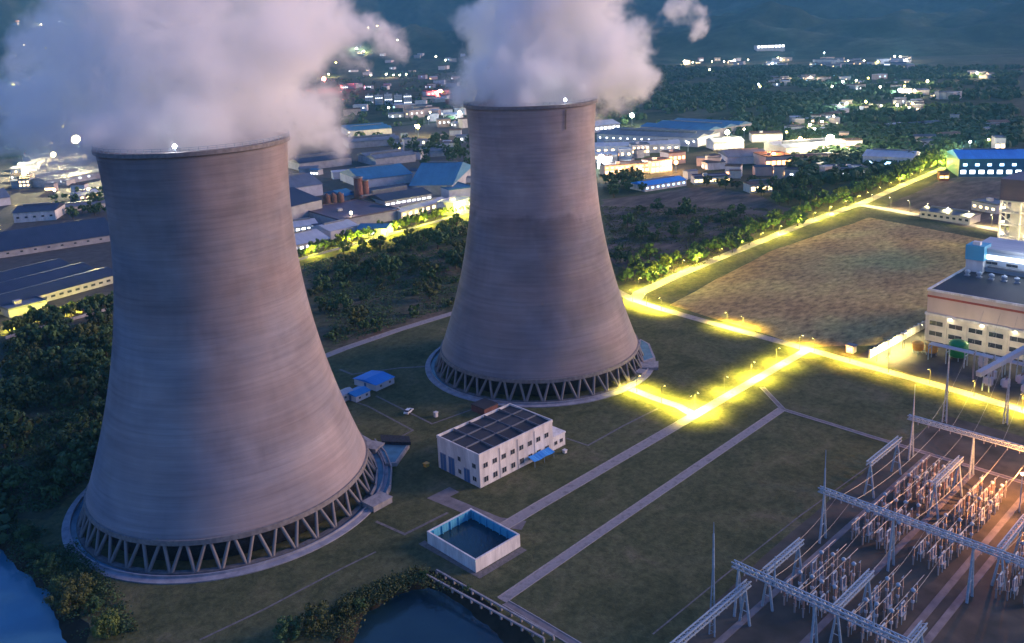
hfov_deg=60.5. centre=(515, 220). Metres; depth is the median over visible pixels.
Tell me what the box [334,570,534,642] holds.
bank
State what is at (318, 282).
bush
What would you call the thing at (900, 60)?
house
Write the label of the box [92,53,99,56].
house
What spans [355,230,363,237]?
broadleaf tree
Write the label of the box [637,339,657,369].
outlet chamber
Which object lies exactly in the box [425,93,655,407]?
cooling tower
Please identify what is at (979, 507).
instrument transformer
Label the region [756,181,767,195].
broadleaf tree
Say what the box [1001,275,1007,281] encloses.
roof vent
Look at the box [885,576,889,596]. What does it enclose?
instrument transformer
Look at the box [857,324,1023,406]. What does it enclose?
works yard
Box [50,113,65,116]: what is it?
house
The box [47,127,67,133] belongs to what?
house
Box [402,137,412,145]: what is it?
house
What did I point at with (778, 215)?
tree
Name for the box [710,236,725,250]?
bush
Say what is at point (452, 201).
office block
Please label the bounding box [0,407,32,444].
bush
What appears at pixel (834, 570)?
busbar
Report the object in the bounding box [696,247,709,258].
bush
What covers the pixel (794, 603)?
insulator post
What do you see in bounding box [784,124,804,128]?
house
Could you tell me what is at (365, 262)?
bush
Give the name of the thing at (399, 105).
house
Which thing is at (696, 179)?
workshop
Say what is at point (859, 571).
insulator post
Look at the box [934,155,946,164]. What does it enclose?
broadleaf tree
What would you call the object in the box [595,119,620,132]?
factory shed
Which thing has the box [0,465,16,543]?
woods
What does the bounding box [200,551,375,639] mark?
path
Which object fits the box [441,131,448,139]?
broadleaf tree
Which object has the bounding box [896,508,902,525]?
circuit breaker
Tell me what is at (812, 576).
instrument transformer
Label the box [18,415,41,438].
bush
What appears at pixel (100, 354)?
bush
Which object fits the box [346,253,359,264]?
bush
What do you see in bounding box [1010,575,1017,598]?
circuit breaker
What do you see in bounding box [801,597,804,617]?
insulator post
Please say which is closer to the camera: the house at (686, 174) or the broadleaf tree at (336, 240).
the broadleaf tree at (336, 240)
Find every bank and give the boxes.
[0,528,89,642]
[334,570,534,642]
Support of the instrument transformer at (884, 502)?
on the gravel yard at (984, 615)
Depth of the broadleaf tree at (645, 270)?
473.19 m
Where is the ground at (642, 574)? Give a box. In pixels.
[0,54,1023,642]
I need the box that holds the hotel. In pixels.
[754,44,784,50]
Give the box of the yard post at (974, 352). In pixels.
[972,351,975,378]
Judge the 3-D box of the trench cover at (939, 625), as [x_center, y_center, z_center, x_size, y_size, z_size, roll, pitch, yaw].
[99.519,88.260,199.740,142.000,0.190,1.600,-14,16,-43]
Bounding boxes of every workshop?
[599,160,647,174]
[642,156,671,172]
[690,172,729,184]
[793,152,838,159]
[920,206,980,224]
[971,197,1010,213]
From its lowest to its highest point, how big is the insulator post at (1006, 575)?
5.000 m
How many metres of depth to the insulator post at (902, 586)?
204.37 m
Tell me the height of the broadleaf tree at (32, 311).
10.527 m
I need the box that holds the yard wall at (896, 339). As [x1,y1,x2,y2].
[868,321,924,358]
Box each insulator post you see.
[783,588,785,605]
[793,593,796,612]
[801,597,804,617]
[803,564,806,583]
[813,570,816,589]
[824,560,826,578]
[825,576,828,596]
[826,546,829,563]
[835,549,838,567]
[839,565,841,584]
[847,556,850,575]
[847,618,849,636]
[849,571,851,585]
[851,521,853,539]
[858,561,860,580]
[860,625,863,642]
[861,527,864,544]
[876,530,878,548]
[878,581,880,600]
[882,600,885,620]
[885,534,887,552]
[890,572,893,588]
[895,607,898,627]
[901,576,903,595]
[904,594,907,614]
[912,547,914,564]
[915,583,917,602]
[925,495,927,512]
[927,550,930,568]
[937,556,939,575]
[947,547,949,565]
[952,504,955,522]
[965,510,967,526]
[977,514,979,531]
[993,477,995,494]
[995,578,997,597]
[1004,481,1006,497]
[1005,566,1007,585]
[1006,580,1009,600]
[1017,572,1019,591]
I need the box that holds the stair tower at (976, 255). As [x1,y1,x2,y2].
[965,240,991,272]
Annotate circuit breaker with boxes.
[785,578,791,600]
[796,585,803,607]
[809,559,816,580]
[809,590,817,614]
[816,565,824,587]
[818,593,825,617]
[830,570,836,590]
[839,575,846,597]
[847,609,856,634]
[853,517,859,537]
[863,615,871,640]
[865,522,872,542]
[873,585,879,601]
[878,527,883,548]
[878,622,885,642]
[884,528,890,549]
[885,593,892,616]
[893,480,900,498]
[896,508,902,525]
[898,600,905,624]
[904,513,910,530]
[905,483,911,502]
[912,466,917,483]
[917,540,924,561]
[918,487,924,502]
[922,471,928,489]
[927,490,933,506]
[930,544,936,566]
[932,522,938,542]
[940,550,945,570]
[944,476,950,491]
[956,499,962,517]
[957,532,963,553]
[968,503,975,522]
[970,484,976,502]
[980,507,984,527]
[982,488,987,506]
[992,493,998,512]
[998,571,1003,594]
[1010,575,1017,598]
[1011,551,1018,573]
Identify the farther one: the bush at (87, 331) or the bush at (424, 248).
the bush at (424, 248)
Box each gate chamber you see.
[361,491,392,511]
[366,440,384,453]
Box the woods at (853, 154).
[783,113,1023,187]
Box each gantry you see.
[670,579,751,642]
[731,556,909,642]
[761,537,803,611]
[818,454,1023,603]
[829,568,874,642]
[863,436,901,497]
[902,620,927,642]
[907,390,1023,478]
[927,455,963,520]
[991,514,1023,590]
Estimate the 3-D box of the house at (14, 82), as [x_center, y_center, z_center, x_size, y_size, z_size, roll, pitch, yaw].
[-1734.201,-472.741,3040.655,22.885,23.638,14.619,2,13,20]
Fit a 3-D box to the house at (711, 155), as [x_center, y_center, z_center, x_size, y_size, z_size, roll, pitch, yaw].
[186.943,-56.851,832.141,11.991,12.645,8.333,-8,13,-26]
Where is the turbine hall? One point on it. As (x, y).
(958, 303)
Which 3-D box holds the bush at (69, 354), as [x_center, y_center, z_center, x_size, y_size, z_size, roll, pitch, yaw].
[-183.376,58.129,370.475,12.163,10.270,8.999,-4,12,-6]
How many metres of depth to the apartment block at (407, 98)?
1767.26 m
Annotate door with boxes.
[440,452,446,470]
[448,456,454,474]
[464,467,469,482]
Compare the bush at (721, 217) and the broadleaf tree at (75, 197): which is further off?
the broadleaf tree at (75, 197)
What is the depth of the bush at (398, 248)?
545.98 m
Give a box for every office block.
[436,195,469,215]
[440,182,469,197]
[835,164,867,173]
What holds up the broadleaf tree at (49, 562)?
on the bank at (67, 628)
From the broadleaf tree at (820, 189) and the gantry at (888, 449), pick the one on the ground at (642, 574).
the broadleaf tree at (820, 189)
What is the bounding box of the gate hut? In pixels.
[845,342,857,353]
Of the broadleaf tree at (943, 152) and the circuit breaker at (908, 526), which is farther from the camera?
the broadleaf tree at (943, 152)
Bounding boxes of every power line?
[844,433,920,493]
[850,430,938,502]
[882,438,960,507]
[890,543,949,619]
[961,467,1022,532]
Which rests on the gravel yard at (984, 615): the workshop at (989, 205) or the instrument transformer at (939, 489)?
the instrument transformer at (939, 489)
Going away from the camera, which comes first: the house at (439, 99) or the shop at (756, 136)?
the shop at (756, 136)
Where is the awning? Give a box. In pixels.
[528,447,554,462]
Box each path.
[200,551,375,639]
[340,366,424,374]
[357,402,413,435]
[376,396,471,423]
[376,512,447,534]
[419,540,525,577]
[566,408,656,445]
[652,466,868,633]
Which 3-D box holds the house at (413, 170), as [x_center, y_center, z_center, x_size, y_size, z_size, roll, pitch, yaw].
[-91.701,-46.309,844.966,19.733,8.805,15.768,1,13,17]
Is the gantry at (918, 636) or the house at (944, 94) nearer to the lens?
the gantry at (918, 636)
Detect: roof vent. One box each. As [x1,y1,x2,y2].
[964,269,970,275]
[976,271,982,277]
[988,273,994,280]
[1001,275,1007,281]
[1013,277,1019,283]
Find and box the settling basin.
[427,508,519,572]
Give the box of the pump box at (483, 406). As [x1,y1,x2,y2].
[471,398,497,414]
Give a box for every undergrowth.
[0,318,112,511]
[4,518,138,637]
[300,563,471,641]
[301,220,467,344]
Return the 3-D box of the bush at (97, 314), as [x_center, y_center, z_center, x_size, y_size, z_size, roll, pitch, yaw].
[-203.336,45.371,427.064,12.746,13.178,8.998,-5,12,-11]
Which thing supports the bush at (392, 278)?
on the scrubland at (322, 324)
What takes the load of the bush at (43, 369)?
on the scrubland at (47, 513)
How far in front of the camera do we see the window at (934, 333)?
363.08 m
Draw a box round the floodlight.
[1019,472,1023,511]
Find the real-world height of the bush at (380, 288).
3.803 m
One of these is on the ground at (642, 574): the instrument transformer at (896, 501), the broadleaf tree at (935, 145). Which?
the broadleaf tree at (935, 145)
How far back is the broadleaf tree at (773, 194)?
654.29 m
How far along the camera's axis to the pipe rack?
334.89 m
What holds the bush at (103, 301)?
on the scrubland at (47, 513)
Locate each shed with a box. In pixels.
[0,188,10,205]
[0,217,109,257]
[0,258,112,314]
[0,295,47,317]
[11,202,65,222]
[12,167,98,187]
[22,149,87,164]
[65,199,105,209]
[69,188,98,200]
[288,151,351,170]
[289,172,322,195]
[289,187,322,218]
[293,217,317,230]
[294,228,329,248]
[309,199,399,225]
[310,219,357,239]
[323,188,353,200]
[339,163,412,187]
[340,387,352,401]
[341,122,391,136]
[342,133,399,148]
[347,386,370,402]
[350,183,431,207]
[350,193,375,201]
[353,370,394,390]
[357,148,415,164]
[393,197,445,218]
[409,161,470,196]
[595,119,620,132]
[595,139,680,153]
[597,127,719,146]
[630,175,686,191]
[639,118,751,135]
[706,136,743,149]
[718,148,764,163]
[764,138,845,153]
[862,148,919,163]
[946,148,1023,176]
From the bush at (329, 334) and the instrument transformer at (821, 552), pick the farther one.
the bush at (329, 334)
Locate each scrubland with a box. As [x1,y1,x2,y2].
[0,311,112,519]
[299,218,468,349]
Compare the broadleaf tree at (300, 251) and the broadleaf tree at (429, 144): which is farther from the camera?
the broadleaf tree at (429, 144)
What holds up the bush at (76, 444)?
on the scrubland at (47, 513)
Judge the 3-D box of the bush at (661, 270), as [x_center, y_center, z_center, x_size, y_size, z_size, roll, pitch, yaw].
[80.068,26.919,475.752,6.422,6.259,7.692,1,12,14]
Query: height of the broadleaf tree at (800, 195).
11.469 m
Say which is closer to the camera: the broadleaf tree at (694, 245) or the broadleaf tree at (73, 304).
the broadleaf tree at (73, 304)
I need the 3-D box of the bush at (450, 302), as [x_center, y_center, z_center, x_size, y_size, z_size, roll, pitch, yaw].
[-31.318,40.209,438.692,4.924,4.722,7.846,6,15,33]
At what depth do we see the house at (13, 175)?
926.37 m
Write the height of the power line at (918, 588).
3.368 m
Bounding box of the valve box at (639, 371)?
[635,368,646,376]
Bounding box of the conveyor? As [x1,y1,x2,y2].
[976,345,1023,391]
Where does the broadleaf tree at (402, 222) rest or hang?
on the ground at (642, 574)
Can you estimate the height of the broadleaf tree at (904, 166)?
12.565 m
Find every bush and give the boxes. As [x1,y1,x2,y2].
[0,358,23,377]
[0,375,36,402]
[0,381,29,405]
[0,396,23,409]
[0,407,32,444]
[0,417,16,448]
[0,464,28,491]
[0,474,17,497]
[1,355,17,363]
[2,338,12,349]
[7,336,30,355]
[7,355,29,377]
[7,440,28,453]
[9,322,38,339]
[11,374,44,407]
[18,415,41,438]
[20,347,39,359]
[24,342,37,351]
[25,335,44,347]
[28,468,50,496]
[30,348,53,369]
[31,323,63,345]
[37,359,61,380]
[39,316,50,334]
[39,484,63,503]
[42,345,73,365]
[44,430,81,457]
[44,476,68,489]
[47,415,70,427]
[48,311,72,330]
[49,451,89,488]
[51,324,75,345]
[52,345,63,353]
[52,376,87,403]
[53,354,86,378]
[58,438,96,463]
[62,412,90,434]
[62,434,91,459]
[63,347,97,376]
[64,347,84,359]
[65,333,91,352]
[68,406,86,415]
[69,323,98,336]
[74,329,99,341]
[75,426,100,442]
[79,358,101,378]
[79,396,105,419]
[81,333,101,351]
[81,419,101,445]
[82,440,98,460]
[83,371,108,400]
[84,301,110,325]
[84,320,98,324]
[85,348,107,365]
[93,327,112,356]
[93,359,110,388]
[96,357,110,370]
[97,296,112,321]
[99,325,112,343]
[102,313,111,324]
[103,343,111,355]
[306,286,322,296]
[313,273,329,287]
[314,296,325,305]
[317,301,331,312]
[323,329,338,338]
[324,282,333,288]
[328,299,340,310]
[329,328,341,333]
[330,254,349,265]
[332,292,347,303]
[333,260,347,270]
[333,272,345,282]
[336,261,357,277]
[336,296,352,308]
[337,241,351,254]
[339,280,350,289]
[342,304,368,326]
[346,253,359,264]
[355,319,370,331]
[357,245,367,253]
[358,239,367,246]
[359,292,370,299]
[360,257,369,265]
[368,234,386,248]
[369,253,384,262]
[370,254,382,264]
[370,261,384,273]
[370,316,382,324]
[373,325,382,331]
[375,283,385,291]
[381,255,401,274]
[387,271,399,283]
[389,234,406,245]
[394,243,403,252]
[399,254,409,262]
[401,234,416,250]
[403,227,414,234]
[406,231,422,240]
[407,254,418,262]
[408,304,419,316]
[411,286,419,294]
[416,243,427,250]
[417,282,441,298]
[418,228,428,238]
[419,266,436,281]
[420,261,438,270]
[421,227,432,237]
[427,229,448,248]
[435,264,443,271]
[436,223,446,231]
[437,249,447,256]
[445,224,460,238]
[445,249,461,269]
[446,213,462,226]
[446,297,455,306]
[451,253,463,269]
[452,239,465,249]
[457,225,465,232]
[609,245,623,262]
[619,212,635,227]
[622,251,631,261]
[627,252,649,270]
[634,222,649,239]
[635,205,645,211]
[638,243,658,259]
[645,269,659,283]
[649,230,660,235]
[650,198,664,211]
[650,234,659,240]
[651,252,667,263]
[658,265,668,275]
[664,208,672,217]
[668,221,679,237]
[678,197,690,214]
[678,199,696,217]
[687,217,703,237]
[687,249,703,263]
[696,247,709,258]
[702,215,708,223]
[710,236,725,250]
[713,210,728,226]
[724,204,737,220]
[724,233,740,252]
[729,230,744,248]
[735,203,745,216]
[741,217,752,224]
[745,231,753,244]
[759,223,768,231]
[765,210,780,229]
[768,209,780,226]
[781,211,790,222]
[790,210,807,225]
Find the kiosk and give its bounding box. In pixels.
[937,171,949,180]
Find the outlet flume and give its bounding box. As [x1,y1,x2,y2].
[370,439,392,495]
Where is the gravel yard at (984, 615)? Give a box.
[675,416,1023,642]
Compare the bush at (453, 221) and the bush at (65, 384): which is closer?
the bush at (65, 384)
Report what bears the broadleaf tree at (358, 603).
on the bank at (505, 630)
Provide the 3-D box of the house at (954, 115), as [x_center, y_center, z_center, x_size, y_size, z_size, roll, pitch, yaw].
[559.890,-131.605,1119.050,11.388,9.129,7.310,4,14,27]
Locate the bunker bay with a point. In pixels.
(1005, 256)
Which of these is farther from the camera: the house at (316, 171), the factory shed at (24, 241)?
the house at (316, 171)
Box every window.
[483,461,487,468]
[484,475,488,482]
[493,470,497,478]
[502,466,506,473]
[929,320,942,326]
[929,330,941,337]
[948,324,962,330]
[948,334,961,339]
[967,338,981,345]
[968,327,982,334]
[986,261,997,265]
[988,332,1003,338]
[988,342,1002,349]
[1006,264,1017,268]
[1009,336,1023,343]
[1009,346,1017,351]
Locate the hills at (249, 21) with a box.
[0,0,1017,47]
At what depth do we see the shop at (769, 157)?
821.63 m
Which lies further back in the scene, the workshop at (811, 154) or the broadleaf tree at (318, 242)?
the workshop at (811, 154)
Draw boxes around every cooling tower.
[61,127,387,584]
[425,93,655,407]
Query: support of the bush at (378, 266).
on the scrubland at (322, 324)
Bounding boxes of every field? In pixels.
[601,185,790,282]
[670,217,984,346]
[878,177,1007,232]
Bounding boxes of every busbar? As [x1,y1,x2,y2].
[781,540,834,587]
[792,544,845,593]
[804,548,857,598]
[851,565,898,614]
[861,570,910,623]
[879,575,923,624]
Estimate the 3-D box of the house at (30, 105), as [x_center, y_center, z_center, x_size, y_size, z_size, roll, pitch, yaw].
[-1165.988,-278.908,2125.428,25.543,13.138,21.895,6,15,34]
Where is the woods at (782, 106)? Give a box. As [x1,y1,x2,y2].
[592,64,1023,147]
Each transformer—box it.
[798,570,802,588]
[810,574,814,593]
[819,550,823,570]
[819,579,823,595]
[831,552,834,572]
[833,584,837,602]
[842,557,845,576]
[851,561,855,582]
[864,597,868,618]
[866,510,869,527]
[874,601,878,622]
[877,512,879,530]
[883,492,886,509]
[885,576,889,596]
[889,608,893,629]
[894,498,897,511]
[896,582,900,604]
[897,521,900,540]
[911,588,915,609]
[916,503,920,519]
[917,476,920,493]
[920,460,923,477]
[926,532,929,550]
[928,479,931,495]
[933,463,936,478]
[937,483,941,501]
[939,535,943,554]
[944,513,947,529]
[949,540,952,559]
[958,518,961,534]
[966,492,970,510]
[970,522,974,541]
[977,497,981,515]
[979,477,983,494]
[984,374,993,386]
[987,370,996,379]
[988,500,992,518]
[990,481,993,499]
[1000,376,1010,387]
[1000,484,1003,502]
[1019,564,1023,585]
[1020,541,1023,561]
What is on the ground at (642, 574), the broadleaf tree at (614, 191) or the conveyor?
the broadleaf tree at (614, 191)
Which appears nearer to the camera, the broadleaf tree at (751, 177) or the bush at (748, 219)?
the bush at (748, 219)
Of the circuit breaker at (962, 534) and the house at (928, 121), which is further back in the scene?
the house at (928, 121)
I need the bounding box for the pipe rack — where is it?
[927,342,1023,376]
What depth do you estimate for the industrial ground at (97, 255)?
830.32 m
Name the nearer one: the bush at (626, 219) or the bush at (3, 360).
the bush at (3, 360)
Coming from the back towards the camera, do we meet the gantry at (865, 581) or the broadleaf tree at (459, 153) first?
the broadleaf tree at (459, 153)
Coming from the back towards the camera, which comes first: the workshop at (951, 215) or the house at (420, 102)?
the house at (420, 102)
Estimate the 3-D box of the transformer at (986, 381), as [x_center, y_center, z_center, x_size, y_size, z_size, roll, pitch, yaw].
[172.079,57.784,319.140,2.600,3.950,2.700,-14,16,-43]
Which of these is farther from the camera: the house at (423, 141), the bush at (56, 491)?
the house at (423, 141)
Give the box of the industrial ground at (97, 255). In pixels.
[0,123,470,334]
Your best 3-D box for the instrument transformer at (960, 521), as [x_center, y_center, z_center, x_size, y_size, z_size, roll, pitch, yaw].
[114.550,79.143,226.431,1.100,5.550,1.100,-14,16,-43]
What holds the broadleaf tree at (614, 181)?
on the ground at (642, 574)
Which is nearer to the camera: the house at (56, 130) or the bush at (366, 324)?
the bush at (366, 324)
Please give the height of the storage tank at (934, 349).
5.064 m
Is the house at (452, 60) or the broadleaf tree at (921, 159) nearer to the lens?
the broadleaf tree at (921, 159)
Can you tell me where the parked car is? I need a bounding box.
[404,408,413,413]
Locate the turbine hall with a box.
[924,267,1023,359]
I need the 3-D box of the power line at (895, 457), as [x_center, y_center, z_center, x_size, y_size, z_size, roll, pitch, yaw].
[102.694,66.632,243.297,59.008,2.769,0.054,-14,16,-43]
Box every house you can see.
[1,110,19,115]
[9,173,30,179]
[10,81,18,84]
[10,121,24,126]
[10,166,28,173]
[10,178,32,188]
[11,114,26,117]
[13,117,30,121]
[16,124,36,132]
[17,161,39,170]
[17,176,33,188]
[18,111,34,113]
[26,103,40,108]
[27,112,43,118]
[32,106,46,110]
[41,86,50,89]
[41,135,68,145]
[44,182,58,191]
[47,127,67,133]
[47,162,67,169]
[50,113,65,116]
[53,123,72,126]
[61,178,75,184]
[67,127,86,135]
[70,105,84,110]
[70,183,88,191]
[82,47,89,50]
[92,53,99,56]
[99,44,107,48]
[298,165,318,172]
[309,168,322,174]
[331,169,346,179]
[340,84,346,88]
[343,107,360,115]
[347,83,358,88]
[353,104,367,110]
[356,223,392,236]
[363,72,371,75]
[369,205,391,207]
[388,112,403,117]
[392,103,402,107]
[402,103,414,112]
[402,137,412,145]
[404,108,423,117]
[409,150,423,159]
[409,168,417,177]
[413,105,427,108]
[415,100,426,104]
[417,138,428,145]
[418,74,427,78]
[419,106,438,115]
[421,96,435,102]
[422,90,438,96]
[428,113,438,121]
[428,148,444,156]
[431,109,440,114]
[433,79,444,83]
[433,97,444,102]
[436,118,450,126]
[436,403,565,487]
[441,108,452,115]
[443,112,462,118]
[443,141,454,146]
[446,82,459,86]
[449,58,456,61]
[449,129,461,135]
[450,121,458,127]
[454,107,466,114]
[455,134,467,141]
[458,117,467,127]
[466,95,473,100]
[466,176,470,182]
[595,151,617,161]
[596,154,611,168]
[618,147,631,156]
[618,157,633,160]
[629,142,649,156]
[633,148,643,157]
[682,169,698,178]
[684,60,690,64]
[696,157,704,165]
[701,159,725,169]
[705,153,720,159]
[707,156,721,160]
[725,164,742,176]
[729,169,741,178]
[733,61,744,64]
[743,179,772,192]
[752,164,772,175]
[767,81,780,85]
[773,165,785,179]
[779,80,789,84]
[780,57,789,60]
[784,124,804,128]
[785,167,799,176]
[792,118,804,123]
[806,117,820,123]
[813,59,825,62]
[817,76,830,80]
[819,165,832,171]
[821,113,834,116]
[826,64,841,67]
[830,117,839,125]
[832,60,842,63]
[834,138,844,141]
[836,62,853,64]
[836,108,848,112]
[839,76,850,79]
[839,131,848,135]
[841,99,852,103]
[842,138,862,145]
[844,145,861,149]
[847,83,865,89]
[860,105,868,109]
[867,61,880,64]
[872,73,886,79]
[876,59,888,63]
[889,59,903,61]
[890,62,906,64]
[890,84,901,86]
[893,99,901,104]
[894,97,906,103]
[898,88,911,95]
[901,64,914,67]
[912,104,923,108]
[913,134,935,138]
[916,88,929,94]
[916,138,933,146]
[921,120,940,123]
[935,91,949,98]
[938,91,955,98]
[938,131,959,135]
[947,91,961,98]
[950,114,959,117]
[986,120,1009,122]
[991,135,1005,147]
[997,171,1023,240]
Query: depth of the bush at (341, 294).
448.98 m
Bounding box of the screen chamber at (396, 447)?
[379,434,410,466]
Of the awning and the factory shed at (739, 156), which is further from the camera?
the factory shed at (739, 156)
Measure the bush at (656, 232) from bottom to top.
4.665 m
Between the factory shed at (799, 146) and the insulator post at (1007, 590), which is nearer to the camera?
the insulator post at (1007, 590)
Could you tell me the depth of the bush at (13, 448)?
292.93 m
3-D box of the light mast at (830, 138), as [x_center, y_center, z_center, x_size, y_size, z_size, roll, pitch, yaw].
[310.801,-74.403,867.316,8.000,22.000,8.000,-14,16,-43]
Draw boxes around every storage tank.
[912,341,923,353]
[925,342,937,355]
[948,339,968,361]
[978,353,987,368]
[1016,373,1023,384]
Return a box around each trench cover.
[713,453,931,642]
[799,473,974,642]
[898,492,1023,641]
[920,517,1023,642]
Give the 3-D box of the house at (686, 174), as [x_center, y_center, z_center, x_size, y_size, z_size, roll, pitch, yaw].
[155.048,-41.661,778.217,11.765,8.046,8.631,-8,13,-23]
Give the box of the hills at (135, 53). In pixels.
[0,0,1023,95]
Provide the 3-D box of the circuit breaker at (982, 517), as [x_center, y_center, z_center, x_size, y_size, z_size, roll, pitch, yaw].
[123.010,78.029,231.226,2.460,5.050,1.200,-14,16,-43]
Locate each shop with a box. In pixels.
[660,149,685,163]
[749,131,782,141]
[753,151,792,165]
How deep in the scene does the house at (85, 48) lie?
3607.09 m
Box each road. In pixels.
[325,312,451,357]
[497,408,785,602]
[500,348,811,528]
[619,289,1023,413]
[629,167,945,299]
[858,204,1008,231]
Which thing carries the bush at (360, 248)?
on the scrubland at (322, 324)
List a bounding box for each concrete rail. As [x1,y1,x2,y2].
[426,573,544,642]
[435,569,554,640]
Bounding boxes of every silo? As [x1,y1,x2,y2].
[322,193,330,203]
[330,193,336,202]
[336,192,343,202]
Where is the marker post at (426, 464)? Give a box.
[423,461,429,467]
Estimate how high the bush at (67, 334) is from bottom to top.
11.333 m
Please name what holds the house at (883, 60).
on the ground at (642, 574)
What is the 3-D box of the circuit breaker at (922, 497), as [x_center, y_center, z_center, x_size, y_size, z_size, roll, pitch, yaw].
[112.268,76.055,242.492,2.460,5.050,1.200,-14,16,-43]
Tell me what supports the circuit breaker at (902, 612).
on the gravel yard at (984, 615)
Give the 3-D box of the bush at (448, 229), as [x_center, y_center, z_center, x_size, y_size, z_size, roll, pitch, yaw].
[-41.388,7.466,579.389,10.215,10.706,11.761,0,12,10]
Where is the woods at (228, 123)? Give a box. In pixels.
[4,69,472,153]
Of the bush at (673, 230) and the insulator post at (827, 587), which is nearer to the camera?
the insulator post at (827, 587)
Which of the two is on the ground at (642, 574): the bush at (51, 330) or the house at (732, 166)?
the house at (732, 166)
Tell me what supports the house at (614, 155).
on the ground at (642, 574)
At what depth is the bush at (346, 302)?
435.12 m
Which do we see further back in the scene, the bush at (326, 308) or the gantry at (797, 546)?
the bush at (326, 308)
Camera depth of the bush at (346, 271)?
495.56 m
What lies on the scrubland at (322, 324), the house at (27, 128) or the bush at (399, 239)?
the bush at (399, 239)
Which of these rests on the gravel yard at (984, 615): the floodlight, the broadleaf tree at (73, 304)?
the floodlight
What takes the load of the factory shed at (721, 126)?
on the ground at (642, 574)
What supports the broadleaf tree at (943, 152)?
on the ground at (642, 574)
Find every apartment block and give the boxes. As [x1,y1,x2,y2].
[365,94,373,104]
[374,94,382,104]
[384,93,392,104]
[394,94,401,103]
[403,94,411,103]
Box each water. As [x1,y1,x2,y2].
[0,549,66,642]
[353,588,502,642]
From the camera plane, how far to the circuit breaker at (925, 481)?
250.54 m
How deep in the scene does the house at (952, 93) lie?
1411.76 m
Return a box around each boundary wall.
[5,309,105,338]
[299,211,468,260]
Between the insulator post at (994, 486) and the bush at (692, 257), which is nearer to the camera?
the insulator post at (994, 486)
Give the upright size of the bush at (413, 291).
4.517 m
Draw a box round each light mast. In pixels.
[71,135,79,167]
[598,154,603,162]
[826,135,834,142]
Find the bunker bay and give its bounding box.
[982,237,1023,276]
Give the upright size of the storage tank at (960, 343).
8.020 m
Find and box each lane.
[428,487,525,529]
[502,600,580,642]
[628,387,698,415]
[760,387,1023,483]
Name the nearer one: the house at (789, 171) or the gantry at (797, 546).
the gantry at (797, 546)
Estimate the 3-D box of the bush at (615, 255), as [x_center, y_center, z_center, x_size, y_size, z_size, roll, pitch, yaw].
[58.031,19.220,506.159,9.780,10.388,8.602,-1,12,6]
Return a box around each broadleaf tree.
[1,320,13,332]
[2,320,17,330]
[11,316,24,325]
[13,523,30,539]
[20,316,32,323]
[23,541,43,559]
[26,305,40,322]
[32,552,60,574]
[35,310,49,324]
[42,303,59,313]
[42,581,89,615]
[48,194,57,200]
[48,575,68,594]
[58,303,69,316]
[65,208,78,218]
[65,305,76,316]
[68,302,78,314]
[69,193,78,201]
[69,572,96,601]
[77,298,88,313]
[78,204,86,212]
[82,596,103,613]
[84,293,100,302]
[85,193,93,199]
[86,201,91,208]
[87,203,100,214]
[90,607,120,639]
[92,195,103,201]
[93,202,103,213]
[272,615,300,642]
[297,248,304,257]
[297,600,332,631]
[302,247,309,254]
[308,241,316,253]
[314,238,323,251]
[320,239,330,250]
[333,596,352,615]
[334,233,344,241]
[334,237,342,244]
[340,230,350,242]
[344,229,354,242]
[353,598,365,609]
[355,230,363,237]
[364,226,372,235]
[387,137,394,148]
[391,142,402,148]
[391,220,397,231]
[398,218,404,228]
[403,215,411,226]
[405,140,412,148]
[408,215,414,226]
[411,137,419,148]
[412,214,421,225]
[419,155,430,162]
[419,209,428,221]
[419,569,428,579]
[421,144,429,155]
[426,141,435,148]
[428,134,439,144]
[431,209,439,219]
[434,142,444,148]
[439,208,445,215]
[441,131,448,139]
[442,144,452,151]
[445,147,457,160]
[452,143,463,157]
[453,137,463,146]
[457,147,469,159]
[462,157,469,163]
[462,584,470,591]
[464,134,468,144]
[602,174,610,183]
[608,183,618,197]
[610,169,622,178]
[611,179,620,187]
[616,270,631,283]
[620,179,630,184]
[624,182,632,191]
[625,267,633,276]
[626,165,638,174]
[629,172,640,177]
[630,176,639,181]
[633,265,642,275]
[636,270,645,279]
[638,182,647,189]
[642,266,653,272]
[648,260,657,270]
[660,255,672,265]
[669,253,677,264]
[674,250,681,260]
[689,241,701,248]
[699,238,711,248]
[703,175,711,186]
[713,178,721,186]
[717,234,726,239]
[720,176,733,188]
[725,226,742,235]
[731,180,742,188]
[741,222,750,231]
[746,175,756,180]
[750,219,759,232]
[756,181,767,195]
[757,217,765,222]
[766,175,783,190]
[768,180,783,191]
[770,191,781,202]
[773,192,788,204]
[781,189,797,204]
[788,206,799,213]
[789,175,798,183]
[793,178,807,191]
[793,190,809,204]
[796,167,807,178]
[801,190,814,202]
[801,201,810,212]
[802,174,815,186]
[810,187,822,195]
[810,196,820,206]
[810,198,819,209]
[815,189,829,197]
[820,196,827,205]
[826,195,836,204]
[830,189,839,195]
[837,191,856,204]
[838,187,847,192]
[842,172,849,181]
[848,187,856,194]
[858,171,870,181]
[860,178,875,193]
[867,174,879,187]
[877,173,886,186]
[880,163,895,170]
[884,170,896,184]
[889,162,901,179]
[890,166,909,183]
[901,160,910,169]
[904,165,916,174]
[908,160,922,172]
[908,163,923,172]
[913,157,927,169]
[920,149,942,167]
[930,143,943,149]
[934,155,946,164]
[939,149,946,154]
[941,139,950,145]
[943,142,962,150]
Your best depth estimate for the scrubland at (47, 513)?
302.05 m
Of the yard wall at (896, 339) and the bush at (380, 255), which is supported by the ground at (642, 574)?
the yard wall at (896, 339)
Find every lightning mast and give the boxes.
[708,525,715,636]
[942,349,949,422]
[1002,360,1010,424]
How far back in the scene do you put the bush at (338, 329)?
402.99 m
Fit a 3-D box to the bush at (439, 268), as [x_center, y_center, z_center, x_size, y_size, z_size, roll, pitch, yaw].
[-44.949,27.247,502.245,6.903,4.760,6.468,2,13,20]

